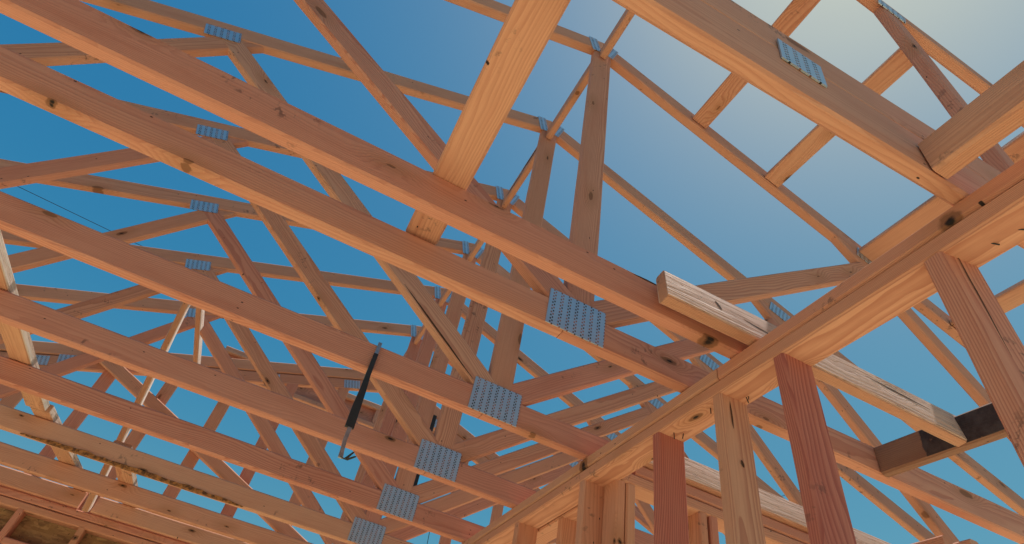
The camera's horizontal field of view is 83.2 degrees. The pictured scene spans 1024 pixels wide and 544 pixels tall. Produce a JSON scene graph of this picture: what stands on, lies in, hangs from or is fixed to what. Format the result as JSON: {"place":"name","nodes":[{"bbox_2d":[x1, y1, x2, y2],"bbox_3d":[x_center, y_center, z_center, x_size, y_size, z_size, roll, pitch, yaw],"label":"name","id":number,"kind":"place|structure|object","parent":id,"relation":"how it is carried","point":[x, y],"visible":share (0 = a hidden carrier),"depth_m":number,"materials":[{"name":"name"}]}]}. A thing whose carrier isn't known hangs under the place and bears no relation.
{"place":"outdoors","nodes":[
{"label":"outdoors","id":0,"kind":"place"},
{"bbox_2d":[17,186,140,245],"bbox_3d":[-14.084,-0.152,25.115,16.774,1.446,0.023,36,-49,-22],"label":"cable","id":1,"kind":"object","parent":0,"point":[66,209],"visible":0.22,"depth_m":23.01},
{"bbox_2d":[225,346,434,441],"bbox_3d":[-1.791,1.342,5.926,2.430,0.266,0.066,25,-45,-12],"label":"ladder frame","id":2,"kind":"object","parent":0,"point":[368,413],"visible":0.2,"depth_m":5.89,"materials":[{"name":"brown wood"}]},
{"bbox_2d":[0,0,1023,543],"label":"sky","id":3,"kind":"structure","parent":0,"point":[443,44],"materials":[{"name":"blue"}]},
{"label":"floor","id":4,"kind":"structure","parent":0,"visible":0},
{"bbox_2d":[0,486,186,543],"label":"sheathed wall","id":5,"kind":"structure","parent":4,"relation":"on","point":[25,518],"depth_m":3.66,"materials":[{"name":"brown wood"}]},
{"bbox_2d":[0,465,87,508],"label":"blocking board","id":6,"kind":"object","parent":5,"relation":"on","point":[14,479],"visible":1,"depth_m":3.68,"materials":[{"name":"brown wood"}]},
{"bbox_2d":[82,302,189,511],"bbox_3d":[-2.399,0.806,3.735,0.043,1.595,0.058,25,-2,-12],"label":"diagonal brace","id":7,"kind":"object","parent":5,"relation":"attached to","point":[147,385],"visible":0.52,"depth_m":3.72,"materials":[{"name":"brown wood"}]},
{"bbox_2d":[90,497,247,543],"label":"blocking board","id":8,"kind":"object","parent":5,"relation":"on","point":[143,519],"visible":0.92,"depth_m":3.83,"materials":[{"name":"brown wood"}]},
{"bbox_2d":[113,440,138,508],"bbox_3d":[-2.362,1.271,3.540,0.099,0.045,1.041,23,-45,-11],"label":"lateral brace","id":9,"kind":"object","parent":8,"relation":"on","point":[125,476],"visible":0.27,"depth_m":3.44,"materials":[{"name":"brown wood"}]},
{"bbox_2d":[536,505,577,543],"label":"stud wall","id":10,"kind":"structure","parent":4,"relation":"on","point":[561,529],"depth_m":2.37,"materials":[{"name":"brown wood"}]},
{"bbox_2d":[602,467,809,543],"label":"stud wall","id":11,"kind":"structure","parent":4,"relation":"on","point":[705,517],"depth_m":2.12,"materials":[{"name":"brown wood"}]},
{"bbox_2d":[643,457,889,543],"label":"weathered board","id":12,"kind":"object","parent":11,"relation":"on","point":[702,477],"visible":0.4,"depth_m":2.29,"materials":[{"name":"brown wood"}]},
{"bbox_2d":[912,535,952,543],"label":"loose board","id":13,"kind":"object","parent":11,"relation":"attached to","point":[941,539],"visible":1,"depth_m":1.97,"materials":[{"name":"brown wood"}]},
{"bbox_2d":[953,539,977,543],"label":"loose board","id":14,"kind":"object","parent":11,"relation":"attached to","point":[969,541],"visible":1,"depth_m":1.96,"materials":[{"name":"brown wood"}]},
{"bbox_2d":[462,158,1023,543],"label":"stud wall","id":15,"kind":"structure","parent":4,"relation":"on","point":[947,254],"depth_m":1.36,"materials":[{"name":"brown wood"}]},
{"bbox_2d":[0,341,555,543],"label":"gable truss","id":16,"kind":"object","parent":15,"relation":"on","point":[344,381],"visible":0.19,"depth_m":4.39,"materials":[{"name":"brown wood"}]},
{"bbox_2d":[0,230,653,543],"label":"roof truss","id":17,"kind":"object","parent":15,"relation":"on","point":[366,527],"visible":0.64,"depth_m":3.46,"materials":[{"name":"brown wood"}]},
{"bbox_2d":[30,404,89,494],"bbox_3d":[-2.637,1.073,3.406,0.100,0.045,1.221,21,-45,-8],"label":"lateral brace","id":18,"kind":"object","parent":17,"relation":"on","point":[51,414],"visible":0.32,"depth_m":3.31,"materials":[{"name":"brown wood"}]},
{"bbox_2d":[0,284,653,543],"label":"roof truss","id":19,"kind":"object","parent":15,"relation":"on","point":[36,464],"visible":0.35,"depth_m":3.91,"materials":[{"name":"brown wood"}]},
{"bbox_2d":[193,307,204,363],"bbox_3d":[-2.347,0.447,4.322,0.041,0.061,1.060,24,-45,-11],"label":"web brace","id":20,"kind":"object","parent":19,"relation":"attached to","point":[199,325],"visible":0.66,"depth_m":4.32,"materials":[{"name":"brown wood"}]},
{"bbox_2d":[414,325,425,344],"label":"ridge block","id":21,"kind":"structure","parent":19,"relation":"attached to","point":[420,334],"depth_m":4.95,"materials":[{"name":"brown wood"}]},
{"bbox_2d":[413,415,436,485],"bbox_3d":[-0.690,1.406,4.492,0.048,0.660,0.021,25,-45,-12],"label":"hanging strap","id":22,"kind":"object","parent":19,"relation":"hanging from","point":[431,429],"visible":0.21,"depth_m":4.63,"materials":[{"name":"black rubber"}]},
{"bbox_2d":[0,0,748,358],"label":"ceiling joist","id":23,"kind":"object","parent":15,"relation":"on","point":[98,34],"visible":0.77,"depth_m":1.40,"materials":[{"name":"red wood"}]},
{"bbox_2d":[406,0,570,244],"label":"lateral brace","id":24,"kind":"object","parent":23,"relation":"on","point":[524,35],"visible":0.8,"depth_m":1.31,"materials":[{"name":"brown wood"}]},
{"bbox_2d":[0,159,784,542],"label":"roof truss","id":25,"kind":"object","parent":15,"relation":"on","point":[400,497],"visible":0.6,"depth_m":3.05,"materials":[{"name":"red wood"}]},
{"bbox_2d":[438,289,451,306],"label":"ridge block","id":26,"kind":"structure","parent":25,"relation":"attached to","point":[445,296],"depth_m":4.54,"materials":[{"name":"brown wood"}]},
{"bbox_2d":[0,90,935,543],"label":"roof truss","id":27,"kind":"object","parent":15,"relation":"on","point":[440,454],"visible":0.59,"depth_m":2.62,"materials":[{"name":"red wood"}]},
{"bbox_2d":[0,229,49,410],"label":"lateral brace","id":28,"kind":"object","parent":27,"relation":"on","point":[18,343],"visible":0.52,"depth_m":2.48,"materials":[{"name":"brown wood"}]},
{"bbox_2d":[467,239,483,261],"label":"ridge block","id":29,"kind":"structure","parent":27,"relation":"attached to","point":[476,247],"depth_m":4.13,"materials":[{"name":"brown wood"}]},
{"bbox_2d":[0,0,1023,543],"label":"roof truss","id":30,"kind":"object","parent":15,"relation":"on","point":[568,312],"visible":0.73,"depth_m":1.82,"materials":[{"name":"red wood"}]},
{"bbox_2d":[546,62,590,139],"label":"ridge block","id":31,"kind":"structure","parent":30,"relation":"attached to","point":[569,103],"depth_m":3.21,"materials":[{"name":"brown wood"}]},
{"bbox_2d":[600,9,634,58],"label":"ridge block","id":32,"kind":"structure","parent":30,"relation":"attached to","point":[627,16],"depth_m":2.86,"materials":[{"name":"brown wood"}]},
{"bbox_2d":[693,0,820,127],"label":"lookout","id":33,"kind":"object","parent":30,"relation":"attached to","point":[791,17],"visible":0.68,"depth_m":2.82,"materials":[{"name":"brown wood"}]},
{"bbox_2d":[765,47,912,186],"bbox_3d":[1.521,-0.711,2.693,0.094,0.037,0.827,39,-47,3],"label":"lookout","id":34,"kind":"object","parent":30,"relation":"attached to","point":[896,65],"visible":0.65,"depth_m":2.75,"materials":[{"name":"brown wood"}]},
{"bbox_2d":[874,402,1007,477],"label":"header block","id":35,"kind":"structure","parent":30,"relation":"attached to","point":[981,426],"depth_m":1.83,"materials":[{"name":"brown wood"}]},
{"bbox_2d":[859,131,1023,261],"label":"lookout","id":36,"kind":"object","parent":30,"relation":"attached to","point":[909,224],"visible":0.49,"depth_m":2.75,"materials":[{"name":"brown wood"}]},
{"bbox_2d":[950,279,1023,326],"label":"lookout","id":37,"kind":"object","parent":30,"relation":"attached to","point":[1010,298],"visible":0.37,"depth_m":2.73,"materials":[{"name":"brown wood"}]},
{"bbox_2d":[0,0,1023,542],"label":"roof truss","id":38,"kind":"object","parent":15,"relation":"on","point":[496,396],"visible":0.64,"depth_m":2.24,"materials":[{"name":"red wood"}]},
{"bbox_2d":[338,342,381,460],"bbox_3d":[-0.478,0.415,1.905,0.072,0.438,0.019,15,-44,-3],"label":"strap","id":39,"kind":"object","parent":38,"relation":"hanging from","point":[353,414],"visible":1,"depth_m":1.87,"materials":[{"name":"black rubber"}]},
{"bbox_2d":[502,147,536,208],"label":"ridge block","id":40,"kind":"structure","parent":38,"relation":"attached to","point":[518,182],"depth_m":3.64,"materials":[{"name":"brown wood"}]},
{"bbox_2d":[656,271,966,446],"bbox_3d":[0.903,0.270,1.687,1.118,0.109,0.042,25,-52,-12],"label":"sistered board","id":41,"kind":"object","parent":15,"relation":"on","point":[686,298],"visible":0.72,"depth_m":1.66,"materials":[{"name":"brown wood"}]},
{"bbox_2d":[612,0,1023,248],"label":"gable truss","id":42,"kind":"object","parent":15,"relation":"on","point":[733,37],"visible":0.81,"depth_m":1.17,"materials":[{"name":"brown wood"}]},
{"bbox_2d":[918,61,1023,178],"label":"header block","id":43,"kind":"structure","parent":42,"relation":"attached to","point":[985,121],"depth_m":1.10,"materials":[{"name":"brown wood"}]}
]}

